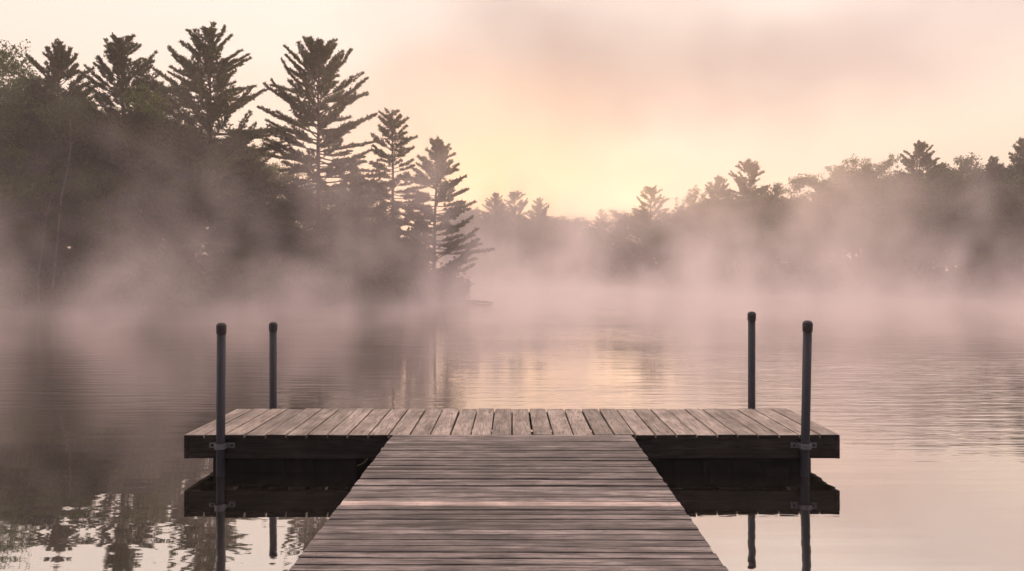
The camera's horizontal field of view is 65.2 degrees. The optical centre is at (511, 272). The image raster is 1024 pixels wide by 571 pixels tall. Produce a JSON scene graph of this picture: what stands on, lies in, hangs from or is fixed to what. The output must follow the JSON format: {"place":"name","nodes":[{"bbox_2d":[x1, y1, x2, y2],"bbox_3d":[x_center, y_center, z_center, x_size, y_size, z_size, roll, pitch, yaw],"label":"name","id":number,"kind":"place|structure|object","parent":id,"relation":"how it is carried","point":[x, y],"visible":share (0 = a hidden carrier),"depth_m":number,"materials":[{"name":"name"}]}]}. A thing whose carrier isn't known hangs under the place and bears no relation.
{"place":"outdoors","nodes":[
{"label":"outdoors","id":0,"kind":"place"},
{"bbox_2d":[0,286,1023,570],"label":"lake water","id":1,"kind":"structure","parent":0,"point":[918,404],"depth_m":13.27,"materials":[{"name":"grey liquid"}]},
{"bbox_2d":[184,408,839,472],"bbox_3d":[0.000,1.997,9.105,6.820,0.646,1.802,0,0,0],"label":"floating dock","id":2,"kind":"object","parent":1,"relation":"on","point":[313,440],"visible":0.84,"depth_m":8.43,"materials":[{"name":"brown wood"}]},
{"bbox_2d":[216,322,226,476],"bbox_3d":[-3.009,1.981,8.268,0.114,2.938,0.104,0,0,0],"label":"dock pole","id":3,"kind":"object","parent":2,"relation":"attached to","point":[221,330],"visible":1,"depth_m":8.23,"materials":[{"name":"metal"}]},
{"bbox_2d":[269,322,276,408],"bbox_3d":[-2.969,2.029,9.942,0.104,2.843,0.104,0,0,0],"label":"dock pole","id":4,"kind":"object","parent":2,"relation":"attached to","point":[272,365],"visible":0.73,"depth_m":9.90,"materials":[{"name":"metal"}]},
{"bbox_2d":[289,435,728,570],"bbox_3d":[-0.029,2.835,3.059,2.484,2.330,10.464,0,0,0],"label":"gangway","id":5,"kind":"object","parent":2,"relation":"attached to","point":[510,503],"visible":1,"depth_m":5.60,"materials":[{"name":"brown wood"}]},
{"bbox_2d":[747,311,755,408],"bbox_3d":[2.979,1.964,9.942,0.104,2.972,0.104,0,0,0],"label":"dock pole","id":6,"kind":"object","parent":2,"relation":"attached to","point":[751,317],"visible":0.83,"depth_m":9.90,"materials":[{"name":"metal"}]},
{"bbox_2d":[800,320,812,476],"bbox_3d":[3.030,1.970,8.268,0.156,2.961,0.104,0,0,0],"label":"dock pole","id":7,"kind":"object","parent":2,"relation":"attached to","point":[807,327],"visible":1,"depth_m":8.23,"materials":[{"name":"metal"}]},
{"bbox_2d":[0,277,1023,308],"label":"ground","id":8,"kind":"structure","parent":0,"point":[1000,296],"depth_m":70.58,"materials":[{"name":"soil"}]},
{"bbox_2d":[0,225,32,301],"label":"pine tree","id":9,"kind":"object","parent":8,"relation":"on","point":[7,235],"visible":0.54,"depth_m":47.74,"materials":[{"name":"green plant"}]},
{"bbox_2d":[0,284,36,306],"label":"shrub","id":10,"kind":"object","parent":8,"relation":"on","point":[11,300],"visible":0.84,"depth_m":46.77,"materials":[{"name":"green plant"}]},
{"bbox_2d":[0,161,56,233],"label":"broadleaf tree","id":11,"kind":"object","parent":8,"relation":"on","point":[16,196],"visible":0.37,"depth_m":46.29,"materials":[{"name":"green plant"}]},
{"bbox_2d":[0,149,66,283],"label":"pine tree","id":12,"kind":"object","parent":8,"relation":"on","point":[9,165],"visible":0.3,"depth_m":48.75,"materials":[{"name":"green plant"}]},
{"bbox_2d":[0,126,86,303],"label":"pine tree","id":13,"kind":"object","parent":8,"relation":"on","point":[37,142],"visible":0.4,"depth_m":49.06,"materials":[{"name":"green plant"}]},
{"bbox_2d":[0,222,92,286],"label":"broadleaf tree","id":14,"kind":"object","parent":8,"relation":"on","point":[33,234],"visible":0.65,"depth_m":47.21,"materials":[{"name":"green plant"}]},
{"bbox_2d":[20,279,79,307],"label":"shrub","id":15,"kind":"object","parent":8,"relation":"on","point":[45,299],"visible":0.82,"depth_m":47.26,"materials":[{"name":"green plant"}]},
{"bbox_2d":[0,78,101,255],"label":"pine tree","id":16,"kind":"object","parent":8,"relation":"on","point":[39,93],"visible":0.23,"depth_m":50.96,"materials":[{"name":"green plant"}]},
{"bbox_2d":[0,39,118,208],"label":"broadleaf tree","id":17,"kind":"object","parent":8,"relation":"on","point":[9,121],"visible":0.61,"depth_m":50.96,"materials":[{"name":"green plant"}]},
{"bbox_2d":[14,38,122,242],"bbox_3d":[-32.815,-7.470,57.961,8.660,18.835,8.968,0,0,43],"label":"pine tree","id":18,"kind":"object","parent":8,"relation":"on","point":[60,60],"visible":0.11,"depth_m":57.48,"materials":[{"name":"green plant"}]},
{"bbox_2d":[10,174,161,273],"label":"broadleaf tree","id":19,"kind":"object","parent":8,"relation":"on","point":[82,212],"visible":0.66,"depth_m":47.84,"materials":[{"name":"green plant"}]},
{"bbox_2d":[7,74,170,214],"bbox_3d":[-30.123,-6.471,58.340,14.855,17.082,11.788,0,0,16],"label":"broadleaf tree","id":20,"kind":"object","parent":8,"relation":"on","point":[82,92],"visible":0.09,"depth_m":56.03,"materials":[{"name":"green plant"}]},
{"bbox_2d":[52,215,129,308],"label":"young fir","id":21,"kind":"object","parent":8,"relation":"on","point":[92,243],"visible":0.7,"depth_m":48.33,"materials":[{"name":"plant"}]},
{"bbox_2d":[0,103,203,242],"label":"broadleaf tree","id":22,"kind":"object","parent":8,"relation":"on","point":[92,147],"visible":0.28,"depth_m":53.22,"materials":[{"name":"green plant"}]},
{"bbox_2d":[94,226,153,306],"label":"young fir","id":23,"kind":"object","parent":8,"relation":"on","point":[116,252],"visible":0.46,"depth_m":49.64,"materials":[{"name":"plant"}]},
{"bbox_2d":[58,32,195,261],"bbox_3d":[-26.883,-7.339,56.145,10.135,18.870,8.961,0,0,0],"label":"pine tree","id":24,"kind":"object","parent":8,"relation":"on","point":[118,51],"visible":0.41,"depth_m":54.69,"materials":[{"name":"green plant"}]},
{"bbox_2d":[97,242,167,289],"bbox_3d":[-23.790,0.280,50.582,5.062,4.471,4.399,0,0,-13],"label":"tall bush","id":25,"kind":"object","parent":8,"relation":"on","point":[149,256],"visible":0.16,"depth_m":49.64,"materials":[{"name":"green plant"}]},
{"bbox_2d":[84,153,242,248],"bbox_3d":[-24.196,-3.613,54.621,7.840,11.361,9.879,0,0,26],"label":"broadleaf tree","id":26,"kind":"object","parent":8,"relation":"on","point":[141,194],"visible":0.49,"depth_m":54.06,"materials":[{"name":"green plant"}]},
{"bbox_2d":[157,238,193,274],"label":"pine tree","id":27,"kind":"object","parent":8,"relation":"on","point":[172,241],"visible":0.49,"depth_m":50.79,"materials":[{"name":"green plant"}]},
{"bbox_2d":[148,264,218,307],"bbox_3d":[-20.632,0.976,49.571,4.415,3.027,4.328,0,0,44],"label":"shrub","id":28,"kind":"object","parent":8,"relation":"on","point":[171,284],"visible":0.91,"depth_m":48.72,"materials":[{"name":"green plant"}]},
{"bbox_2d":[92,81,282,258],"bbox_3d":[-21.621,-5.249,56.292,10.329,14.968,13.016,0,0,41],"label":"broadleaf tree","id":29,"kind":"object","parent":8,"relation":"on","point":[217,164],"visible":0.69,"depth_m":53.79,"materials":[{"name":"green plant"}]},
{"bbox_2d":[164,260,236,304],"bbox_3d":[-19.776,0.734,50.759,4.779,3.166,4.153,0,0,-2],"label":"shrub","id":30,"kind":"object","parent":8,"relation":"on","point":[200,273],"visible":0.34,"depth_m":49.92,"materials":[{"name":"green plant"}]},
{"bbox_2d":[126,21,299,260],"bbox_3d":[-20.370,-7.650,54.992,11.449,19.491,11.331,0,0,0],"label":"pine tree","id":31,"kind":"object","parent":8,"relation":"on","point":[220,107],"visible":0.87,"depth_m":53.39,"materials":[{"name":"green plant"}]},
{"bbox_2d":[193,242,236,302],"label":"young fir","id":32,"kind":"object","parent":8,"relation":"on","point":[212,251],"visible":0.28,"depth_m":52.14,"materials":[{"name":"green plant"}]},
{"bbox_2d":[210,272,254,306],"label":"shrub","id":33,"kind":"object","parent":8,"relation":"on","point":[232,297],"visible":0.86,"depth_m":49.33,"materials":[{"name":"green plant"}]},
{"bbox_2d":[214,245,270,275],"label":"broadleaf tree","id":34,"kind":"object","parent":8,"relation":"on","point":[240,254],"visible":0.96,"depth_m":51.20,"materials":[{"name":"green plant"}]},
{"bbox_2d":[211,265,282,306],"bbox_3d":[-16.665,0.849,50.832,4.800,3.291,4.706,0,0,-21],"label":"shrub","id":35,"kind":"object","parent":8,"relation":"on","point":[253,296],"visible":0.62,"depth_m":49.63,"materials":[{"name":"green plant"}]},
{"bbox_2d":[219,161,283,254],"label":"pine tree","id":36,"kind":"object","parent":8,"relation":"on","point":[263,174],"visible":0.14,"depth_m":57.75,"materials":[{"name":"green plant"}]},
{"bbox_2d":[221,212,287,272],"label":"young fir","id":37,"kind":"object","parent":8,"relation":"on","point":[258,232],"visible":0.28,"depth_m":53.73,"materials":[{"name":"plant"}]},
{"bbox_2d":[221,137,309,229],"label":"broadleaf tree","id":38,"kind":"object","parent":8,"relation":"on","point":[275,176],"visible":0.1,"depth_m":63.17,"materials":[{"name":"green plant"}]},
{"bbox_2d":[214,179,344,262],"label":"broadleaf tree","id":39,"kind":"object","parent":8,"relation":"on","point":[232,244],"visible":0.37,"depth_m":54.83,"materials":[{"name":"green plant"}]},
{"bbox_2d":[239,258,321,305],"bbox_3d":[-14.810,0.787,51.121,4.993,3.424,4.896,0,0,-20],"label":"shrub","id":40,"kind":"object","parent":8,"relation":"on","point":[293,277],"visible":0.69,"depth_m":50.21,"materials":[{"name":"green plant"}]},
{"bbox_2d":[262,248,339,288],"bbox_3d":[-13.748,0.296,53.078,5.004,4.666,5.104,0,0,3],"label":"tall bush","id":41,"kind":"object","parent":8,"relation":"on","point":[316,269],"visible":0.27,"depth_m":51.89,"materials":[{"name":"green plant"}]},
{"bbox_2d":[233,36,390,267],"bbox_3d":[-13.261,-6.908,54.385,11.019,18.333,9.949,0,0,0],"label":"pine tree","id":42,"kind":"object","parent":8,"relation":"on","point":[316,57],"visible":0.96,"depth_m":53.28,"materials":[{"name":"green plant"}]},
{"bbox_2d":[319,223,358,278],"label":"pine tree","id":43,"kind":"object","parent":8,"relation":"on","point":[335,231],"visible":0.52,"depth_m":53.53,"materials":[{"name":"green plant"}]},
{"bbox_2d":[318,219,382,300],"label":"young fir","id":44,"kind":"object","parent":8,"relation":"on","point":[342,249],"visible":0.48,"depth_m":53.78,"materials":[{"name":"plant"}]},
{"bbox_2d":[323,274,378,303],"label":"shrub","id":45,"kind":"object","parent":8,"relation":"on","point":[361,287],"visible":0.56,"depth_m":51.94,"materials":[{"name":"green plant"}]},
{"bbox_2d":[340,256,397,302],"bbox_3d":[-9.762,0.698,54.052,4.016,3.672,3.937,0,0,-13],"label":"tall bush","id":46,"kind":"object","parent":8,"relation":"on","point":[377,279],"visible":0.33,"depth_m":53.27,"materials":[{"name":"green plant"}]},
{"bbox_2d":[354,107,436,279],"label":"pine tree","id":47,"kind":"object","parent":8,"relation":"on","point":[391,124],"visible":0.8,"depth_m":55.03,"materials":[{"name":"green plant"}]},
{"bbox_2d":[392,241,432,301],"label":"young fir","id":48,"kind":"object","parent":8,"relation":"on","point":[417,259],"visible":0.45,"depth_m":54.63,"materials":[{"name":"green plant"}]},
{"bbox_2d":[384,263,445,301],"bbox_3d":[-6.829,0.860,54.474,4.406,3.021,4.320,0,0,-16],"label":"shrub","id":49,"kind":"object","parent":8,"relation":"on","point":[414,286],"visible":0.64,"depth_m":53.56,"materials":[{"name":"green plant"}]},
{"bbox_2d":[410,266,456,301],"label":"shrub","id":50,"kind":"object","parent":8,"relation":"on","point":[437,294],"visible":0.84,"depth_m":54.05,"materials":[{"name":"green plant"}]},
{"bbox_2d":[374,135,495,290],"bbox_3d":[-5.357,-3.731,56.213,8.468,11.916,7.992,0,0,0],"label":"pine tree","id":51,"kind":"object","parent":8,"relation":"on","point":[440,150],"visible":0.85,"depth_m":55.24,"materials":[{"name":"green plant"}]},
{"bbox_2d":[473,192,516,263],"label":"pine tree","id":52,"kind":"object","parent":8,"relation":"on","point":[496,202],"visible":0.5,"depth_m":134.07,"materials":[{"name":"green plant"}]},
{"bbox_2d":[494,191,538,265],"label":"pine tree","id":53,"kind":"object","parent":8,"relation":"on","point":[520,203],"visible":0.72,"depth_m":133.76,"materials":[{"name":"green plant"}]},
{"bbox_2d":[505,220,563,251],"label":"broadleaf tree","id":54,"kind":"object","parent":8,"relation":"on","point":[523,226],"visible":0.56,"depth_m":131.94,"materials":[{"name":"green plant"}]},
{"bbox_2d":[518,197,558,266],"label":"pine tree","id":55,"kind":"object","parent":8,"relation":"on","point":[537,209],"visible":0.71,"depth_m":133.11,"materials":[{"name":"green plant"}]},
{"bbox_2d":[544,219,607,247],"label":"broadleaf tree","id":56,"kind":"object","parent":8,"relation":"on","point":[570,232],"visible":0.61,"depth_m":134.38,"materials":[{"name":"green plant"}]},
{"bbox_2d":[582,209,610,268],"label":"pine tree","id":57,"kind":"object","parent":8,"relation":"on","point":[598,232],"visible":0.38,"depth_m":131.26,"materials":[{"name":"green plant"}]},
{"bbox_2d":[593,253,616,286],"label":"young fir","id":58,"kind":"object","parent":8,"relation":"on","point":[603,275],"visible":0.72,"depth_m":120.32,"materials":[{"name":"green plant"}]},
{"bbox_2d":[599,213,671,258],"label":"broadleaf tree","id":59,"kind":"object","parent":8,"relation":"on","point":[617,221],"visible":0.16,"depth_m":114.40,"materials":[{"name":"green plant"}]},
{"bbox_2d":[606,206,674,259],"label":"broadleaf tree","id":60,"kind":"object","parent":8,"relation":"on","point":[632,217],"visible":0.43,"depth_m":110.21,"materials":[{"name":"green plant"}]},
{"bbox_2d":[624,185,670,284],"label":"pine tree","id":61,"kind":"object","parent":8,"relation":"on","point":[646,213],"visible":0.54,"depth_m":108.42,"materials":[{"name":"green plant"}]},
{"bbox_2d":[649,247,683,287],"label":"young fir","id":62,"kind":"object","parent":8,"relation":"on","point":[670,251],"visible":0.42,"depth_m":101.03,"materials":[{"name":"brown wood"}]},
{"bbox_2d":[638,222,699,261],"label":"broadleaf tree","id":63,"kind":"object","parent":8,"relation":"on","point":[656,231],"visible":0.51,"depth_m":102.54,"materials":[{"name":"green plant"}]},
{"bbox_2d":[666,181,716,264],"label":"broadleaf tree","id":64,"kind":"object","parent":8,"relation":"on","point":[686,220],"visible":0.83,"depth_m":98.95,"materials":[{"name":"green plant"}]},
{"bbox_2d":[685,174,739,265],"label":"pine tree","id":65,"kind":"object","parent":8,"relation":"on","point":[719,180],"visible":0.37,"depth_m":97.97,"materials":[{"name":"green plant"}]},
{"bbox_2d":[684,196,795,242],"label":"broadleaf tree","id":66,"kind":"object","parent":8,"relation":"on","point":[726,228],"visible":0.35,"depth_m":92.53,"materials":[{"name":"green plant"}]},
{"bbox_2d":[713,159,776,262],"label":"pine tree","id":67,"kind":"object","parent":8,"relation":"on","point":[748,167],"visible":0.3,"depth_m":93.40,"materials":[{"name":"green plant"}]},
{"bbox_2d":[708,203,781,267],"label":"broadleaf tree","id":68,"kind":"object","parent":8,"relation":"on","point":[724,208],"visible":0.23,"depth_m":92.25,"materials":[{"name":"green plant"}]},
{"bbox_2d":[727,253,775,289],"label":"tall bush","id":69,"kind":"object","parent":8,"relation":"on","point":[741,274],"visible":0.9,"depth_m":86.67,"materials":[{"name":"green plant"}]},
{"bbox_2d":[736,233,813,285],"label":"broadleaf tree","id":70,"kind":"object","parent":8,"relation":"on","point":[761,243],"visible":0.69,"depth_m":85.12,"materials":[{"name":"green plant"}]},
{"bbox_2d":[731,193,821,263],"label":"broadleaf tree","id":71,"kind":"object","parent":8,"relation":"on","point":[756,222],"visible":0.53,"depth_m":87.02,"materials":[{"name":"green plant"}]},
{"bbox_2d":[766,254,802,290],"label":"tall bush","id":72,"kind":"object","parent":8,"relation":"on","point":[780,281],"visible":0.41,"depth_m":84.14,"materials":[{"name":"green plant"}]},
{"bbox_2d":[752,173,832,265],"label":"broadleaf tree","id":73,"kind":"object","parent":8,"relation":"on","point":[798,184],"visible":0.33,"depth_m":86.70,"materials":[{"name":"green plant"}]},
{"bbox_2d":[767,206,832,265],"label":"broadleaf tree","id":74,"kind":"object","parent":8,"relation":"on","point":[799,221],"visible":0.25,"depth_m":85.11,"materials":[{"name":"green plant"}]},
{"bbox_2d":[774,258,830,292],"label":"tall bush","id":75,"kind":"object","parent":8,"relation":"on","point":[806,281],"visible":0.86,"depth_m":81.06,"materials":[{"name":"green plant"}]},
{"bbox_2d":[806,226,849,276],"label":"pine tree","id":76,"kind":"object","parent":8,"relation":"on","point":[826,244],"visible":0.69,"depth_m":80.68,"materials":[{"name":"green plant"}]},
{"bbox_2d":[783,154,892,289],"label":"broadleaf tree","id":77,"kind":"object","parent":8,"relation":"on","point":[881,169],"visible":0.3,"depth_m":80.87,"materials":[{"name":"green plant"}]},
{"bbox_2d":[790,195,906,268],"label":"broadleaf tree","id":78,"kind":"object","parent":8,"relation":"on","point":[836,205],"visible":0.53,"depth_m":79.41,"materials":[{"name":"green plant"}]},
{"bbox_2d":[834,260,886,292],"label":"tall bush","id":79,"kind":"object","parent":8,"relation":"on","point":[851,282],"visible":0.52,"depth_m":76.68,"materials":[{"name":"green plant"}]},
{"bbox_2d":[817,168,904,268],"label":"broadleaf tree","id":80,"kind":"object","parent":8,"relation":"on","point":[830,188],"visible":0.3,"depth_m":79.78,"materials":[{"name":"green plant"}]},
{"bbox_2d":[832,226,896,265],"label":"broadleaf tree","id":81,"kind":"object","parent":8,"relation":"on","point":[846,237],"visible":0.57,"depth_m":76.81,"materials":[{"name":"green plant"}]},
{"bbox_2d":[835,151,900,262],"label":"broadleaf tree","id":82,"kind":"object","parent":8,"relation":"on","point":[877,187],"visible":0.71,"depth_m":78.71,"materials":[{"name":"green plant"}]},
{"bbox_2d":[838,249,902,293],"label":"tall bush","id":83,"kind":"object","parent":8,"relation":"on","point":[887,279],"visible":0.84,"depth_m":75.30,"materials":[{"name":"green plant"}]},
{"bbox_2d":[837,221,906,291],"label":"broadleaf tree","id":84,"kind":"object","parent":8,"relation":"on","point":[875,240],"visible":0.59,"depth_m":76.79,"materials":[{"name":"green plant"}]},
{"bbox_2d":[854,189,930,259],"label":"broadleaf tree","id":85,"kind":"object","parent":8,"relation":"on","point":[874,201],"visible":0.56,"depth_m":76.25,"materials":[{"name":"green plant"}]},
{"bbox_2d":[874,185,937,287],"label":"tree","id":86,"kind":"object","parent":8,"relation":"on","point":[905,189],"visible":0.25,"depth_m":76.25,"materials":[{"name":"green plant"}]},
{"bbox_2d":[865,217,954,267],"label":"broadleaf tree","id":87,"kind":"object","parent":8,"relation":"on","point":[898,226],"visible":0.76,"depth_m":73.80,"materials":[{"name":"green plant"}]},
{"bbox_2d":[880,140,949,263],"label":"pine tree","id":88,"kind":"object","parent":8,"relation":"on","point":[925,161],"visible":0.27,"depth_m":77.52,"materials":[{"name":"green plant"}]},
{"bbox_2d":[876,165,960,244],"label":"broadleaf tree","id":89,"kind":"object","parent":8,"relation":"on","point":[913,201],"visible":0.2,"depth_m":74.80,"materials":[{"name":"green plant"}]},
{"bbox_2d":[894,249,944,295],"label":"young fir","id":90,"kind":"object","parent":8,"relation":"on","point":[917,254],"visible":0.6,"depth_m":71.95,"materials":[{"name":"green plant"}]},
{"bbox_2d":[900,255,956,295],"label":"tall bush","id":91,"kind":"object","parent":8,"relation":"on","point":[929,290],"visible":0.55,"depth_m":70.72,"materials":[{"name":"green plant"}]},
{"bbox_2d":[913,259,979,295],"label":"tall bush","id":92,"kind":"object","parent":8,"relation":"on","point":[958,274],"visible":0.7,"depth_m":69.51,"materials":[{"name":"green plant"}]},
{"bbox_2d":[902,219,997,270],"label":"broadleaf tree","id":93,"kind":"object","parent":8,"relation":"on","point":[945,233],"visible":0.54,"depth_m":71.00,"materials":[{"name":"green plant"}]},
{"bbox_2d":[912,152,997,267],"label":"broadleaf tree","id":94,"kind":"object","parent":8,"relation":"on","point":[974,176],"visible":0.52,"depth_m":71.57,"materials":[{"name":"green plant"}]},
{"bbox_2d":[892,183,1017,253],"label":"broadleaf tree","id":95,"kind":"object","parent":8,"relation":"on","point":[919,216],"visible":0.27,"depth_m":73.40,"materials":[{"name":"green plant"}]},
{"bbox_2d":[906,197,1005,267],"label":"broadleaf tree","id":96,"kind":"object","parent":8,"relation":"on","point":[934,253],"visible":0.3,"depth_m":72.31,"materials":[{"name":"green plant"}]},
{"bbox_2d":[947,244,987,294],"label":"young fir","id":97,"kind":"object","parent":8,"relation":"on","point":[963,290],"visible":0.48,"depth_m":69.35,"materials":[{"name":"green plant"}]},
{"bbox_2d":[930,221,1012,269],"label":"broadleaf tree","id":98,"kind":"object","parent":8,"relation":"on","point":[972,253],"visible":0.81,"depth_m":69.42,"materials":[{"name":"green plant"}]},
{"bbox_2d":[922,177,1023,261],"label":"broadleaf tree","id":99,"kind":"object","parent":8,"relation":"on","point":[979,211],"visible":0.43,"depth_m":70.13,"materials":[{"name":"green plant"}]},
{"bbox_2d":[925,207,1023,290],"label":"broadleaf tree","id":100,"kind":"object","parent":8,"relation":"on","point":[940,214],"visible":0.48,"depth_m":69.06,"materials":[{"name":"green plant"}]},
{"bbox_2d":[967,246,1018,296],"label":"young fir","id":101,"kind":"object","parent":8,"relation":"on","point":[994,288],"visible":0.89,"depth_m":67.24,"materials":[{"name":"green plant"}]},
{"bbox_2d":[967,172,1023,218],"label":"broadleaf tree","id":102,"kind":"object","parent":8,"relation":"on","point":[1002,190],"visible":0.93,"depth_m":68.33,"materials":[{"name":"green plant"}]},
{"bbox_2d":[976,156,1020,264],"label":"pine tree","id":103,"kind":"object","parent":8,"relation":"on","point":[993,167],"visible":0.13,"depth_m":72.98,"materials":[{"name":"green plant"}]},
{"bbox_2d":[982,136,1023,277],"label":"pine tree","id":104,"kind":"object","parent":8,"relation":"on","point":[1019,161],"visible":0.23,"depth_m":71.13,"materials":[{"name":"green plant"}]},
{"bbox_2d":[995,201,1023,292],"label":"pine tree","id":105,"kind":"object","parent":8,"relation":"on","point":[1013,229],"visible":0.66,"depth_m":67.16,"materials":[{"name":"green plant"}]},
{"bbox_2d":[0,0,1023,272],"label":"sky","id":106,"kind":"structure","parent":0,"point":[580,107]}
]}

